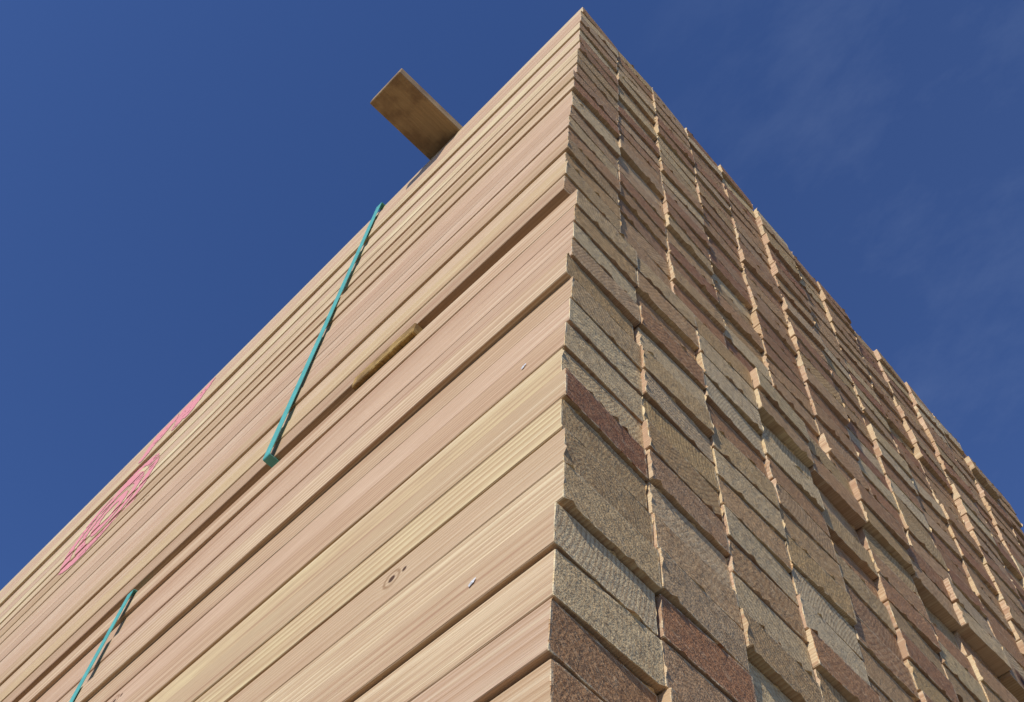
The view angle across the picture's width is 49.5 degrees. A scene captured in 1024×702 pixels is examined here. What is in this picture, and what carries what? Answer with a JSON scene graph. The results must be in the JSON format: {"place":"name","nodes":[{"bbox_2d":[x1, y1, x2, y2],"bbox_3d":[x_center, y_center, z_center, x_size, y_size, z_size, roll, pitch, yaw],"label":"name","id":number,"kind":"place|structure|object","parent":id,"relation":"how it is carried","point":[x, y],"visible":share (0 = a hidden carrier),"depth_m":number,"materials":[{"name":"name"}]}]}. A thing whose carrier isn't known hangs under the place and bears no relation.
{"place":"outdoors","nodes":[
{"label":"outdoors","id":0,"kind":"place"},
{"bbox_2d":[0,0,1023,590],"label":"sky","id":1,"kind":"structure","parent":0,"point":[174,174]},
{"bbox_2d":[19,189,1023,701],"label":"lumber bundle","id":2,"kind":"object","parent":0,"point":[567,451],"visible":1,"depth_m":0.86,"materials":[{"name":"brown wood"}]},
{"bbox_2d":[352,323,422,390],"bbox_3d":[0.302,0.402,1.364,1.239,0.022,0.100,42,-67,-17],"label":"wooden spacer","id":3,"kind":"object","parent":2,"relation":"on","point":[404,339],"visible":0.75,"depth_m":1.18,"materials":[{"name":"brown wood"}]},
{"bbox_2d":[0,7,1023,701],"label":"lumber bundle","id":4,"kind":"object","parent":2,"relation":"on","point":[566,111],"visible":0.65,"depth_m":1.54,"materials":[{"name":"brown wood"}]},
{"bbox_2d":[370,68,462,159],"bbox_3d":[0.297,0.009,2.108,1.445,0.027,0.078,42,-67,-17],"label":"wooden spacer","id":5,"kind":"object","parent":4,"relation":"on","point":[415,113],"visible":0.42,"depth_m":1.91,"materials":[{"name":"brown wood"}]}
]}

